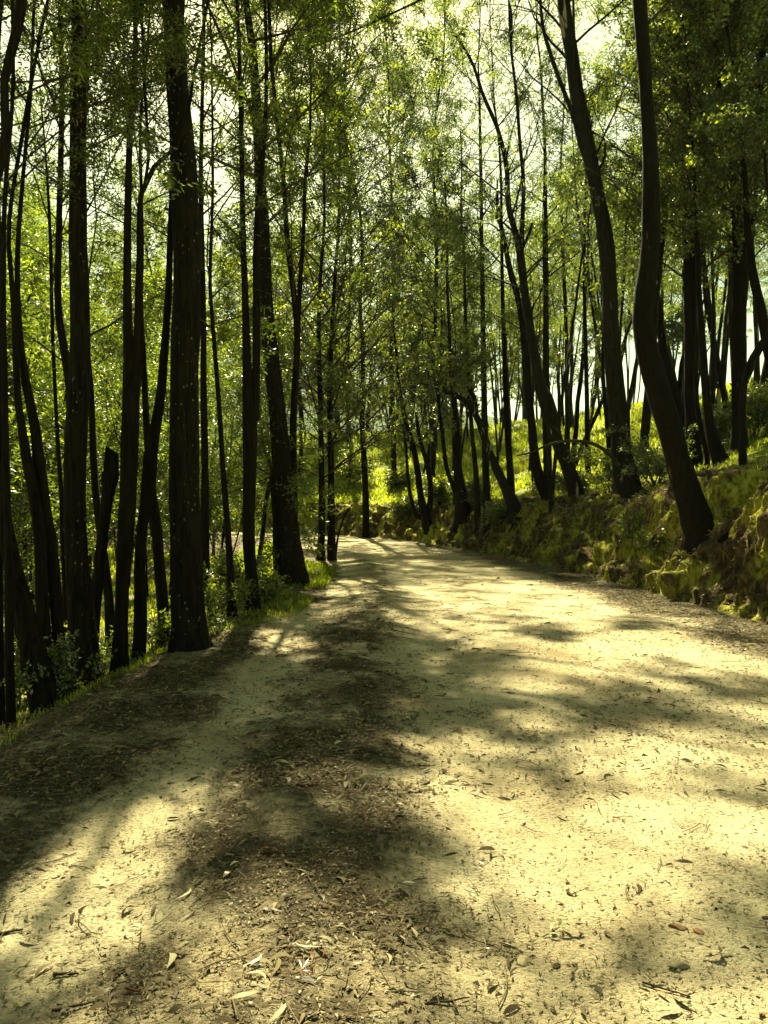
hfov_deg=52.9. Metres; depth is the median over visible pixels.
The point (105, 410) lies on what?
wattle tree
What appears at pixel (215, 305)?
gum tree
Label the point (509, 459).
gum tree
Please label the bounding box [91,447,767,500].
bank top
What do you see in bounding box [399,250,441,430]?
slender tree
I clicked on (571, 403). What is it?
gum tree
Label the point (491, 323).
slender tree
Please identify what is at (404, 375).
broadleaf tree
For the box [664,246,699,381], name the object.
slender tree
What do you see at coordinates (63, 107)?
wattle tree
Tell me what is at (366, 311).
gum tree
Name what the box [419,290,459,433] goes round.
slender tree
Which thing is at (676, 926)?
stone
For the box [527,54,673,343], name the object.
slender tree
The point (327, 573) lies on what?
shoulder grass
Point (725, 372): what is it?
slender tree
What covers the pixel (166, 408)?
wattle tree
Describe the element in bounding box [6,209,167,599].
wattle tree
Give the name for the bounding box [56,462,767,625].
earth bank
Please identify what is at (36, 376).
wattle tree
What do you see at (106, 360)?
wattle tree
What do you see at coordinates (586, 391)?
broadleaf tree
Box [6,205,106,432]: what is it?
wattle tree
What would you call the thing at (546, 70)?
gum tree
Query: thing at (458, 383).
broadleaf tree
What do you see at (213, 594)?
plant
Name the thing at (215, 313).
broadleaf tree
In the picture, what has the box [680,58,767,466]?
broadleaf tree
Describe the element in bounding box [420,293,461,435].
slender tree
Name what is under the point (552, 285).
slender tree
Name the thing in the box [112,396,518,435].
distant hills
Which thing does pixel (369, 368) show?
broadleaf tree
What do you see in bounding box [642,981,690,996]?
stick
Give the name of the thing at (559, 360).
slender tree
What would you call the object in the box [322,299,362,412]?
broadleaf tree
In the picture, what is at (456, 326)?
slender tree
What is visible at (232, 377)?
broadleaf tree
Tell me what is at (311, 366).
broadleaf tree
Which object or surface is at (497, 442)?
slender tree
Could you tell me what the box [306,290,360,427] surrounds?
broadleaf tree
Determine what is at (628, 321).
slender tree
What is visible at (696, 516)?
gum tree
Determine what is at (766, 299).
gum tree
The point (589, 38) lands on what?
sky
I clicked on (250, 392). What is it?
wattle tree
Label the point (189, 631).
wattle tree
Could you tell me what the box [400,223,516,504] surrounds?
slender tree
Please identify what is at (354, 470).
bush
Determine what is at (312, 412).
broadleaf tree
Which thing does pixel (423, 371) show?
slender tree
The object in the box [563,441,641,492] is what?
bush
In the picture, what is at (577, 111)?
gum tree
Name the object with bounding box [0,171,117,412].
gum tree
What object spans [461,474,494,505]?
bush
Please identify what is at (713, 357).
slender tree
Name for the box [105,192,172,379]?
gum tree
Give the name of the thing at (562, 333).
slender tree
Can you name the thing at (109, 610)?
wattle tree
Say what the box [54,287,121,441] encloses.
broadleaf tree
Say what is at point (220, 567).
bush
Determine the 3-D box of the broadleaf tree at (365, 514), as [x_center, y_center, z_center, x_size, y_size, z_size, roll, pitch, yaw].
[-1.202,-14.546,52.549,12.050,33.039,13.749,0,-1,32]
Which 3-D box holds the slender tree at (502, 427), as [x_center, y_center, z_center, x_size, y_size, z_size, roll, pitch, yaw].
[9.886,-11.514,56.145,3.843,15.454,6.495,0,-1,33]
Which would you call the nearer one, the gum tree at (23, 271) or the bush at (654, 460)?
the bush at (654, 460)
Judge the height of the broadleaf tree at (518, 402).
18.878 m
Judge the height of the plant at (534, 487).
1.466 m
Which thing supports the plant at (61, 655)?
on the road shoulder
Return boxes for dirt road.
[0,530,767,1023]
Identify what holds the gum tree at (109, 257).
on the ground at (310, 521)
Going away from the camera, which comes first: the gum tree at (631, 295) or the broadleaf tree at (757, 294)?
the broadleaf tree at (757, 294)
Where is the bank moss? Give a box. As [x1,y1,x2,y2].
[403,475,767,601]
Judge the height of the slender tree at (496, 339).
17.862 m
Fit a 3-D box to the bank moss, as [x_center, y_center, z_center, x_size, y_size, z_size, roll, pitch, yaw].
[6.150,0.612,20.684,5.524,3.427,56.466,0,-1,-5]
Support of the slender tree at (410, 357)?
on the ground at (310, 521)
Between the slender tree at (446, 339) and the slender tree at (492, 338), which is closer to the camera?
the slender tree at (446, 339)
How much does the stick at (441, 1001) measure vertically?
0.012 m
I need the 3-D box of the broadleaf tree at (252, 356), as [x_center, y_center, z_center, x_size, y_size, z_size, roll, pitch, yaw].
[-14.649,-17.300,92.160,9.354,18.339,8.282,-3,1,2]
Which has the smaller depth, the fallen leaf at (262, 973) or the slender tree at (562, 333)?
the fallen leaf at (262, 973)
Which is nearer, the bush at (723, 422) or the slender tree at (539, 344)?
the bush at (723, 422)
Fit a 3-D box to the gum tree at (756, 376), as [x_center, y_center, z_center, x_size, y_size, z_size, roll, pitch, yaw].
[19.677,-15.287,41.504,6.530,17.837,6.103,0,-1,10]
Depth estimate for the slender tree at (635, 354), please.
71.68 m
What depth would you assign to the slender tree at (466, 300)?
69.24 m
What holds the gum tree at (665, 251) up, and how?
on the ground at (310, 521)
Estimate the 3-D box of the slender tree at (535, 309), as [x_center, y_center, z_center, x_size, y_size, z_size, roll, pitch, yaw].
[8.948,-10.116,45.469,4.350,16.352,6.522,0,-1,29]
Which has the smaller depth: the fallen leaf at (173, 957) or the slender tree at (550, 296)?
the fallen leaf at (173, 957)
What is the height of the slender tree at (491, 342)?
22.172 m
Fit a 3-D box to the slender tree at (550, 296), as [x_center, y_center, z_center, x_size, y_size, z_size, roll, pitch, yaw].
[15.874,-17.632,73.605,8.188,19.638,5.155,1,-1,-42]
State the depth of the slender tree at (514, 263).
57.77 m
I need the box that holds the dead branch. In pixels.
[516,425,619,466]
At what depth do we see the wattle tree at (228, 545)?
12.40 m
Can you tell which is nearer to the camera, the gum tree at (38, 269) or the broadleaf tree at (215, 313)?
the gum tree at (38, 269)
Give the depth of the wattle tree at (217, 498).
35.22 m
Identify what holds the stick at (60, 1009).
on the dirt road
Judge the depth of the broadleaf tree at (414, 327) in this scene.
71.53 m
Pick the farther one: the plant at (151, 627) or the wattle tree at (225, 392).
the wattle tree at (225, 392)
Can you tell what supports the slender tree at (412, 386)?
on the ground at (310, 521)
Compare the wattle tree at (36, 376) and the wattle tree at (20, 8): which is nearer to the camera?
the wattle tree at (20, 8)
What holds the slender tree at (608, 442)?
on the ground at (310, 521)
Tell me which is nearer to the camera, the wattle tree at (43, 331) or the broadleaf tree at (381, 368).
the wattle tree at (43, 331)
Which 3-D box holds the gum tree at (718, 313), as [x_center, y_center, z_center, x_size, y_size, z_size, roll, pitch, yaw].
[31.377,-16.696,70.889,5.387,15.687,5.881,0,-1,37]
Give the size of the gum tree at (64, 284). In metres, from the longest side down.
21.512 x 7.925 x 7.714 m
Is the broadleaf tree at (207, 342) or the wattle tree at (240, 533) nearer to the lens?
the wattle tree at (240, 533)
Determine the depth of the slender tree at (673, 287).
39.96 m
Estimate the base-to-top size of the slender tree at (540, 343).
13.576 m
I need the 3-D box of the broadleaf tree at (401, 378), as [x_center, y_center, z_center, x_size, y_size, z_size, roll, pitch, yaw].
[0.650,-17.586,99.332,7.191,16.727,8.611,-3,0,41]
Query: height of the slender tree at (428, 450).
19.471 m
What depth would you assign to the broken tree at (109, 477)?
9.74 m
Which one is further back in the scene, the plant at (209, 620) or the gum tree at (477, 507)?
the gum tree at (477, 507)
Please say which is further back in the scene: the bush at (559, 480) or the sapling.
the bush at (559, 480)
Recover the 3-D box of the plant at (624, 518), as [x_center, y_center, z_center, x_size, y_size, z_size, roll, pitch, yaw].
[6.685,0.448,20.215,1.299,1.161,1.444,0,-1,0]
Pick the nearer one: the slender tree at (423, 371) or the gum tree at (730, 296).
the gum tree at (730, 296)
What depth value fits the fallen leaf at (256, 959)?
2.68 m
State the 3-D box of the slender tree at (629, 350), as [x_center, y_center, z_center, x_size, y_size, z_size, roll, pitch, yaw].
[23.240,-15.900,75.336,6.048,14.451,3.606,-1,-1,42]
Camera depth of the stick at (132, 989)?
2.58 m
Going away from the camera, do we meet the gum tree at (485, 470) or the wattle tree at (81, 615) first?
the wattle tree at (81, 615)
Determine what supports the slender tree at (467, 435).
on the ground at (310, 521)
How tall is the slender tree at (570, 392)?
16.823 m
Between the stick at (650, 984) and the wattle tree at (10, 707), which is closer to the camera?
the stick at (650, 984)
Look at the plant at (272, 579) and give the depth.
15.31 m
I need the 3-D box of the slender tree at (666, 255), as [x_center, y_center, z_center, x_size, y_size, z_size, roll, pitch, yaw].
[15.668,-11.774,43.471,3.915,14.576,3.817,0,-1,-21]
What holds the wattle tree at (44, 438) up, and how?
on the ground at (310, 521)
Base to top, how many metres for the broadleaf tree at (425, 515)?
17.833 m
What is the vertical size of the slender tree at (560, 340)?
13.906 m
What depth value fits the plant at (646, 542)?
18.35 m
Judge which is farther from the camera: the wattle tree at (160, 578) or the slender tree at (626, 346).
the slender tree at (626, 346)
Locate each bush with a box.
[3,610,99,707]
[210,548,292,606]
[334,440,381,486]
[381,468,414,491]
[386,490,418,523]
[413,470,453,505]
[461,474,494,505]
[472,493,519,531]
[548,467,601,495]
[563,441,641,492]
[598,423,697,487]
[701,397,749,444]
[724,378,767,439]
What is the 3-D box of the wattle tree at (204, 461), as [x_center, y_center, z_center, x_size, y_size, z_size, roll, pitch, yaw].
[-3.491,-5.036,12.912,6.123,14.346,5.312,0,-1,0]
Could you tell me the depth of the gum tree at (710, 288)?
69.93 m
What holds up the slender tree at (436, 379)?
on the ground at (310, 521)
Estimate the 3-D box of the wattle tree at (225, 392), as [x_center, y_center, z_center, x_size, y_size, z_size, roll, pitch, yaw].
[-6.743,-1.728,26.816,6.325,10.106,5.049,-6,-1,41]
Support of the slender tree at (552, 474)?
on the earth bank at (742, 485)
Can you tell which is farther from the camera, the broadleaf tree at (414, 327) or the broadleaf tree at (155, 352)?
the broadleaf tree at (414, 327)
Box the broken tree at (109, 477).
[92,446,118,639]
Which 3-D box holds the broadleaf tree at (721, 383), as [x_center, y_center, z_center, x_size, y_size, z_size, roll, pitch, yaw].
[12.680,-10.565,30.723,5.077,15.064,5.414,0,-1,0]
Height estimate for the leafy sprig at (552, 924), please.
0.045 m
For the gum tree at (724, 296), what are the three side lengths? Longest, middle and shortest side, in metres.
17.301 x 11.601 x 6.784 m
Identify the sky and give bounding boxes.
[0,0,767,420]
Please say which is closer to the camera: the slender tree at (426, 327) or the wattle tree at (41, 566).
the wattle tree at (41, 566)
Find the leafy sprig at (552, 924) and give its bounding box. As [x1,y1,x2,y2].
[543,915,581,936]
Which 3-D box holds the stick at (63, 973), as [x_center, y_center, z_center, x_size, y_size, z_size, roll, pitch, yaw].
[-1.122,1.629,2.728,0.089,0.014,0.021,0,-1,-7]
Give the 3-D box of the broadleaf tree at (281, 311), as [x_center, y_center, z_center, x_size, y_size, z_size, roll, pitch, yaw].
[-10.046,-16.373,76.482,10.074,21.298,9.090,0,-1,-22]
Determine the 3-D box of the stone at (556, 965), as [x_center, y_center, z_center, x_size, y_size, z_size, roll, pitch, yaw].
[0.625,1.647,2.799,0.030,0.010,0.032,0,-1,0]
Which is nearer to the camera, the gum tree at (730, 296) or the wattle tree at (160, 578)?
the wattle tree at (160, 578)
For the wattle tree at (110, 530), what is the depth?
41.57 m
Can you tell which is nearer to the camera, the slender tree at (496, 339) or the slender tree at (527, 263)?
the slender tree at (527, 263)
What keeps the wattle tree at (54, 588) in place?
on the ground at (310, 521)
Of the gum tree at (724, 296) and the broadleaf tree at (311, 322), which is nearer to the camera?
the gum tree at (724, 296)
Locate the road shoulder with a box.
[0,531,305,760]
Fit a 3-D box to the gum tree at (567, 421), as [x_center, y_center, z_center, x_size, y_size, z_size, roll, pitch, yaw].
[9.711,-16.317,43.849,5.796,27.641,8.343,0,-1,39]
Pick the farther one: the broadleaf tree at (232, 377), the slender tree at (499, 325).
the broadleaf tree at (232, 377)
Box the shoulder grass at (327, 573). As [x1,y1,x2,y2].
[0,540,336,746]
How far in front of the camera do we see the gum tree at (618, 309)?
68.59 m
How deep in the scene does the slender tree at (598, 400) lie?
55.86 m
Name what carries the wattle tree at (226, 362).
on the ground at (310, 521)
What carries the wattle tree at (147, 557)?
on the ground at (310, 521)
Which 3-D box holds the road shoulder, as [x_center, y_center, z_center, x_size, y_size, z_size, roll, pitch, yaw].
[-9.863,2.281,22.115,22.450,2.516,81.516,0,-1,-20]
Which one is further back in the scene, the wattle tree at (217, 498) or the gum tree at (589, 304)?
the gum tree at (589, 304)
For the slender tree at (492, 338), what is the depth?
70.71 m
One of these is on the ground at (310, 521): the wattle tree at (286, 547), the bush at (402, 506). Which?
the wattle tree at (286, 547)
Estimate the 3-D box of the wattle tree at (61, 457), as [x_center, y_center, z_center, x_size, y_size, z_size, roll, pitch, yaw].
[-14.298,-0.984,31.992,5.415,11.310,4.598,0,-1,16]
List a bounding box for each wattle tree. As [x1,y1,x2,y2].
[0,0,147,183]
[0,0,171,636]
[0,0,186,725]
[0,0,197,698]
[0,0,216,406]
[0,0,222,716]
[0,0,241,659]
[0,0,267,728]
[0,0,290,691]
[0,0,345,646]
[0,168,65,521]
[3,248,103,610]
[3,283,97,613]
[3,342,119,609]
[3,499,59,614]
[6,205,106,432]
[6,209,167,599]
[6,219,107,571]
[9,0,356,620]
[9,316,91,495]
[12,0,359,619]
[14,373,103,608]
[28,377,119,573]
[37,0,271,661]
[38,0,448,610]
[45,252,222,542]
[48,321,169,587]
[51,259,200,586]
[57,361,116,508]
[62,399,143,558]
[63,0,190,694]
[86,321,227,607]
[88,0,406,587]
[89,433,169,596]
[97,320,268,553]
[109,0,208,674]
[153,349,241,501]
[157,385,300,585]
[157,407,235,552]
[159,351,240,498]
[163,0,311,652]
[166,417,263,556]
[188,0,416,516]
[200,365,241,555]
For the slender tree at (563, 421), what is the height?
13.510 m
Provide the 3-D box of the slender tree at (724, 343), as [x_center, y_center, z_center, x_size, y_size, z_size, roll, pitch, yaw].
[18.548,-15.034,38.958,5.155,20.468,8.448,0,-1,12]
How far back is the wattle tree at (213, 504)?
23.62 m
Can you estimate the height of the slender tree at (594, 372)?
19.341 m
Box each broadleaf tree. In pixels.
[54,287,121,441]
[91,308,169,523]
[104,271,219,385]
[113,313,200,551]
[164,0,485,560]
[169,307,226,417]
[199,0,453,560]
[199,280,241,431]
[215,313,241,413]
[235,298,285,421]
[236,249,326,411]
[241,284,304,426]
[246,39,455,537]
[250,238,355,474]
[276,305,341,437]
[302,338,351,424]
[304,313,360,439]
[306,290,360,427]
[314,326,359,422]
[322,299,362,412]
[350,305,413,430]
[350,313,401,418]
[356,247,467,534]
[363,318,423,420]
[371,208,468,440]
[372,148,520,530]
[386,321,424,415]
[400,303,521,530]
[401,322,444,427]
[402,281,475,427]
[404,302,462,427]
[419,277,493,421]
[457,328,489,413]
[475,295,555,421]
[486,273,558,418]
[493,285,562,418]
[511,216,594,405]
[526,61,627,477]
[560,0,767,466]
[587,0,767,471]
[592,0,767,454]
[607,134,731,431]
[614,0,767,447]
[630,81,766,411]
[639,91,766,470]
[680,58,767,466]
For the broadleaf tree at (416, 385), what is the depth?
94.67 m
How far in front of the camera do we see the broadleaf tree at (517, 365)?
71.53 m
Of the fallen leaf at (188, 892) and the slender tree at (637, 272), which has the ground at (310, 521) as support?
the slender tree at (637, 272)
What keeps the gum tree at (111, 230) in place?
on the ground at (310, 521)
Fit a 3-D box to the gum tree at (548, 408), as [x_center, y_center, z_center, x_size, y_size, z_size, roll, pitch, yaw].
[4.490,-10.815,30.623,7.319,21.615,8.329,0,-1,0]
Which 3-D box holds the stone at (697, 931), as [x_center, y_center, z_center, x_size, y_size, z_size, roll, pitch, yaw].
[1.222,1.630,3.003,0.036,0.009,0.049,0,-1,-32]
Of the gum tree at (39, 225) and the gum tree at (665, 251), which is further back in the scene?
the gum tree at (39, 225)
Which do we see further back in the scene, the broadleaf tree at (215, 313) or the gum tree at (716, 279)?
the broadleaf tree at (215, 313)
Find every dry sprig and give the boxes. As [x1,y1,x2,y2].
[291,947,327,975]
[477,931,514,950]
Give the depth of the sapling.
21.04 m
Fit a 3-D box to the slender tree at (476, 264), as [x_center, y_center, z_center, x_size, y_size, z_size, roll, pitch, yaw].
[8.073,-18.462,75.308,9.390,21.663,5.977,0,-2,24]
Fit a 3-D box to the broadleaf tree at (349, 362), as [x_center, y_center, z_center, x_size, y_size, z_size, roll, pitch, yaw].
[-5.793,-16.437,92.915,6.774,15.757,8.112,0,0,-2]
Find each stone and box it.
[517,955,532,966]
[552,963,560,968]
[667,959,689,968]
[668,923,686,930]
[693,928,704,934]
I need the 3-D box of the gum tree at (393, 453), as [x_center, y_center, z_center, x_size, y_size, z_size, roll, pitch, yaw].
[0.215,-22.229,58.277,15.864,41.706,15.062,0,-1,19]
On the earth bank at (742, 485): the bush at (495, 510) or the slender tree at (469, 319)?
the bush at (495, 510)
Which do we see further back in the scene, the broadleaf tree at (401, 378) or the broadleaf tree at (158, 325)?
the broadleaf tree at (401, 378)
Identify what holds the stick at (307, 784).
on the dirt road
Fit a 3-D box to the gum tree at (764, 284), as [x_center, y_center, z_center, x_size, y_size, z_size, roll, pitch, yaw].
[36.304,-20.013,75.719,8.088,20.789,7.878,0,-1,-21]
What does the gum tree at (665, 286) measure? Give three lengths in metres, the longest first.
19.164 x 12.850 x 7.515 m
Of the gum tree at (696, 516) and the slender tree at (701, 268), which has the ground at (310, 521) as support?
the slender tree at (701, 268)
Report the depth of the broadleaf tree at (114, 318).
50.48 m
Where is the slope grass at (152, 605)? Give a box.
[21,545,217,644]
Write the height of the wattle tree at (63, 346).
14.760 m
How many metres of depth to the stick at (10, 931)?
3.03 m
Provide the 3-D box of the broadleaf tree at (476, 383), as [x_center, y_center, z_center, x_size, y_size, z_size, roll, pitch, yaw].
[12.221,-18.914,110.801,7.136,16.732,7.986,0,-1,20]
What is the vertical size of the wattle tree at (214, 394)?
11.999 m
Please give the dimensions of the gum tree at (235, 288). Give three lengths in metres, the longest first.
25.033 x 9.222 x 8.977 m
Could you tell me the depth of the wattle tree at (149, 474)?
9.85 m
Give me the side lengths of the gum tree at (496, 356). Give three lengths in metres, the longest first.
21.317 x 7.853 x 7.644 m
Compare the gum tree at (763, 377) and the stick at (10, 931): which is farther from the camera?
the gum tree at (763, 377)
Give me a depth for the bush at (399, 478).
57.66 m
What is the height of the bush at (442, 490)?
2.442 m
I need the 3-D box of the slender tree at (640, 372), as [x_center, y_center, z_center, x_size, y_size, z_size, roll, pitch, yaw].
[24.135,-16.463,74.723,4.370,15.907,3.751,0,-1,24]
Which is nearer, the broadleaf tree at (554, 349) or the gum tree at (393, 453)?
the gum tree at (393, 453)
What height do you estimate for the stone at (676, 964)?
0.024 m
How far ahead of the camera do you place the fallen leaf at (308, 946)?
2.77 m
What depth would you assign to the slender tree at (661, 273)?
37.32 m
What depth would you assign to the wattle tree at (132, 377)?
9.37 m
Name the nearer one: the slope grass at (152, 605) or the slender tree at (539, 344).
the slope grass at (152, 605)
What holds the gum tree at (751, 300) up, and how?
on the ground at (310, 521)
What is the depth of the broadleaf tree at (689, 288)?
25.36 m
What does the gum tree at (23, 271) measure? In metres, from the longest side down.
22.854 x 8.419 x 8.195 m
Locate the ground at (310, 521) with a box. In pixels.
[27,386,767,644]
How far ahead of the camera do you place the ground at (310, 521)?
60.09 m
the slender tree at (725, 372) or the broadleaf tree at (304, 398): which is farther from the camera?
the broadleaf tree at (304, 398)
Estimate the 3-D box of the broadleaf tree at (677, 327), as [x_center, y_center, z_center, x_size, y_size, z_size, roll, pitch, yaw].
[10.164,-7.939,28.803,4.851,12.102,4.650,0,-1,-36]
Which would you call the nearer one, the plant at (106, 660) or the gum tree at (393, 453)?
the plant at (106, 660)
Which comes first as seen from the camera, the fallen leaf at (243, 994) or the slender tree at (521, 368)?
the fallen leaf at (243, 994)
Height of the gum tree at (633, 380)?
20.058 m
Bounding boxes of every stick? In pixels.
[0,928,22,935]
[51,997,103,1011]
[53,970,78,975]
[125,986,145,992]
[299,784,317,785]
[381,986,420,992]
[421,994,468,1004]
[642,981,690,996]
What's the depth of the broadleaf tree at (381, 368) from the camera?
78.81 m
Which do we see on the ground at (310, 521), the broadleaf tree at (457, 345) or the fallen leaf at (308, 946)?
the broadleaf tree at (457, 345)
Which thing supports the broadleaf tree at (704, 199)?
on the bank top at (519, 492)
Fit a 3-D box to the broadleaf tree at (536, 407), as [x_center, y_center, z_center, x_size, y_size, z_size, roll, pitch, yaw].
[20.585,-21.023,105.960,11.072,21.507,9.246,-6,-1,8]
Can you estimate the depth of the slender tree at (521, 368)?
73.49 m
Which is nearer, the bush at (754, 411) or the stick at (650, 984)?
the stick at (650, 984)
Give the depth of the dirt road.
4.08 m
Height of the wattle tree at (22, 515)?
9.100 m
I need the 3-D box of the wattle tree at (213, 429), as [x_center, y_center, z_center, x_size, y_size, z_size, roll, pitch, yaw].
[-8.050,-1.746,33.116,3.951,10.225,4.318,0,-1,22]
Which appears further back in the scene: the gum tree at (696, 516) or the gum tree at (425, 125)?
the gum tree at (425, 125)
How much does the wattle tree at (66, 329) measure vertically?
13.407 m
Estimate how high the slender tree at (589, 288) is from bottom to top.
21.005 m
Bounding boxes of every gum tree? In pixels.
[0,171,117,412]
[1,200,68,343]
[6,191,69,340]
[6,221,66,361]
[6,232,53,350]
[35,271,96,365]
[49,235,122,351]
[89,150,230,414]
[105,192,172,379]
[204,209,251,429]
[206,254,252,432]
[226,247,259,420]
[230,0,731,554]
[234,223,308,357]
[253,0,437,480]
[292,0,496,491]
[315,0,541,480]
[329,215,410,431]
[362,226,426,430]
[383,89,538,533]
[405,0,589,497]
[408,0,542,535]
[417,0,570,529]
[433,143,586,501]
[449,249,497,374]
[453,0,665,504]
[474,281,521,417]
[480,0,631,486]
[497,0,621,454]
[518,128,683,467]
[533,172,630,429]
[536,167,637,336]
[553,0,767,477]
[579,222,641,410]
[588,169,673,361]
[608,175,681,382]
[611,122,706,409]
[618,170,714,295]
[653,18,765,406]
[664,259,750,361]
[666,181,764,392]
[667,141,767,379]
[669,177,766,390]
[676,194,763,370]
[703,256,752,343]
[714,237,767,315]
[716,85,766,385]
[754,225,767,313]
[757,259,767,308]
[759,144,767,412]
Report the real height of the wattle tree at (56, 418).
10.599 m
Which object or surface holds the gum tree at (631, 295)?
on the ground at (310, 521)
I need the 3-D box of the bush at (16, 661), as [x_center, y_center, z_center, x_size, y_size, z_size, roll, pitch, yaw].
[-4.282,1.845,9.591,1.503,1.410,1.406,0,-1,-15]
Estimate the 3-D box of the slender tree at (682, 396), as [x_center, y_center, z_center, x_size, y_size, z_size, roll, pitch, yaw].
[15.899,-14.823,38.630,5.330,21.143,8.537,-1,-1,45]
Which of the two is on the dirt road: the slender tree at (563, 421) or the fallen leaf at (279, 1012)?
the fallen leaf at (279, 1012)
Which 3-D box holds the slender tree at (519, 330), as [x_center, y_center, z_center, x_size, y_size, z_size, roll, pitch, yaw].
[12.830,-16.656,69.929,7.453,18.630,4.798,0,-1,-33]
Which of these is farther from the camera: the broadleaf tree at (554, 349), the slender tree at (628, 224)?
the broadleaf tree at (554, 349)
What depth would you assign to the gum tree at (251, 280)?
90.08 m
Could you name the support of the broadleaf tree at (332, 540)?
on the ground at (310, 521)
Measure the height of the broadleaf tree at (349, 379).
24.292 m
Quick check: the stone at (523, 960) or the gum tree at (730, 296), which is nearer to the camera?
the stone at (523, 960)
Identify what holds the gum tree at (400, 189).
on the ground at (310, 521)
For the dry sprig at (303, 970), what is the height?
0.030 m
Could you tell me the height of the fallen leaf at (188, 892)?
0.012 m
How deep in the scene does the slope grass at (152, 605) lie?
33.89 m
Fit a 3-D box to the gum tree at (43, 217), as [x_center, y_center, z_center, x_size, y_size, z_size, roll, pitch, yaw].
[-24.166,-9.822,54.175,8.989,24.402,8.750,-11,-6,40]
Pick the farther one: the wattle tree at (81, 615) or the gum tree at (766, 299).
the gum tree at (766, 299)
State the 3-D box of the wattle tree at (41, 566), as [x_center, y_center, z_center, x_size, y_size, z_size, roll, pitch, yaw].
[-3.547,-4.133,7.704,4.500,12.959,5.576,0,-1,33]
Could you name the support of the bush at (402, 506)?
on the earth bank at (742, 485)
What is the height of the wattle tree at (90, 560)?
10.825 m
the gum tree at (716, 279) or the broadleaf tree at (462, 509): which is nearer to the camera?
the broadleaf tree at (462, 509)
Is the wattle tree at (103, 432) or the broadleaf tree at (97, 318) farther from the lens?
the broadleaf tree at (97, 318)
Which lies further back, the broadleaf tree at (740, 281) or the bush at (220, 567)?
the broadleaf tree at (740, 281)
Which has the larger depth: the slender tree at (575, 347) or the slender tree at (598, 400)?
the slender tree at (575, 347)
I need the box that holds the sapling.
[207,275,345,571]
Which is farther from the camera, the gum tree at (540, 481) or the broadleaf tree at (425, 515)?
the broadleaf tree at (425, 515)
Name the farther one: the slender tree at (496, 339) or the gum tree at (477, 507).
the slender tree at (496, 339)
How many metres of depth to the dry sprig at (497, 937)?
2.90 m
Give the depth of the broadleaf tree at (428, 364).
77.46 m
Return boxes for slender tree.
[393,318,424,403]
[397,278,439,445]
[397,327,420,451]
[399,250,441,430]
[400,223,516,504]
[404,285,432,430]
[407,229,473,477]
[409,243,493,446]
[415,267,447,423]
[418,289,460,463]
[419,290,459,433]
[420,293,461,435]
[426,306,462,480]
[439,215,512,387]
[440,240,477,440]
[449,252,490,408]
[449,267,542,462]
[467,226,512,418]
[470,232,500,424]
[477,204,541,441]
[477,271,505,408]
[478,194,576,443]
[479,88,642,514]
[479,252,528,423]
[486,287,500,426]
[490,225,551,418]
[492,249,557,483]
[498,256,552,451]
[506,215,573,471]
[510,34,633,441]
[510,268,559,421]
[519,249,571,462]
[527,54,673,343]
[529,242,580,376]
[534,250,568,417]
[534,278,582,414]
[535,259,570,377]
[539,267,578,427]
[548,137,640,450]
[548,155,624,422]
[549,282,581,395]
[552,223,621,439]
[557,320,580,365]
[574,258,622,418]
[586,257,627,405]
[599,308,633,400]
[605,113,731,373]
[607,136,640,284]
[618,263,637,426]
[619,230,636,403]
[622,286,640,403]
[622,312,634,397]
[624,240,672,319]
[637,245,705,341]
[639,229,682,346]
[660,20,755,410]
[662,52,753,407]
[663,245,714,395]
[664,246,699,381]
[699,83,765,406]
[706,182,766,384]
[716,142,764,408]
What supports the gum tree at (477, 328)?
on the ground at (310, 521)
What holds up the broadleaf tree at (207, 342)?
on the ground at (310, 521)
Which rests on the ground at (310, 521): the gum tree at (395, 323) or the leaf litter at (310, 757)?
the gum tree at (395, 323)
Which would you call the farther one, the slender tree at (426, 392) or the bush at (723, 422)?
the slender tree at (426, 392)
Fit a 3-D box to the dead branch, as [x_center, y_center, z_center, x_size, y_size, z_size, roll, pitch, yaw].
[5.780,-2.106,24.264,3.291,1.402,0.177,0,-1,1]
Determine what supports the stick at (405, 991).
on the dirt road
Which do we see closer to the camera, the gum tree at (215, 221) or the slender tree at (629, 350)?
the slender tree at (629, 350)
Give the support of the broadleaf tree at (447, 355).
on the ground at (310, 521)
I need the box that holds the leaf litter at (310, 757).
[0,455,767,1023]
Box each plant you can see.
[0,629,117,709]
[65,625,143,676]
[109,596,170,656]
[149,600,238,642]
[203,560,264,620]
[258,566,289,597]
[521,469,561,495]
[611,508,646,547]
[629,528,673,557]
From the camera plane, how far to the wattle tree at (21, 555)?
35.44 m
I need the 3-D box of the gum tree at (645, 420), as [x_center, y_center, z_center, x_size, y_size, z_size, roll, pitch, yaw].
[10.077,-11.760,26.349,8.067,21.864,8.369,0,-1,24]
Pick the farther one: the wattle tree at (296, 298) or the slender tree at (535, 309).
the slender tree at (535, 309)
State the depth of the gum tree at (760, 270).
65.16 m
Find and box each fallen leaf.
[167,953,176,967]
[174,888,192,899]
[230,991,256,998]
[245,954,262,964]
[248,971,266,980]
[268,1003,286,1022]
[293,942,325,947]
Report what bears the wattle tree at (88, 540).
on the ground at (310, 521)
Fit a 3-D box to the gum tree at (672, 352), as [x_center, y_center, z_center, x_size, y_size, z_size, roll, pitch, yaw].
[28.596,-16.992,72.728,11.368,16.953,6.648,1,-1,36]
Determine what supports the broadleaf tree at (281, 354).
on the ground at (310, 521)
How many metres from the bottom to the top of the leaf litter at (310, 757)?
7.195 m
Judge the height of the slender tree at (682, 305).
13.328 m
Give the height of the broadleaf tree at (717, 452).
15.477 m

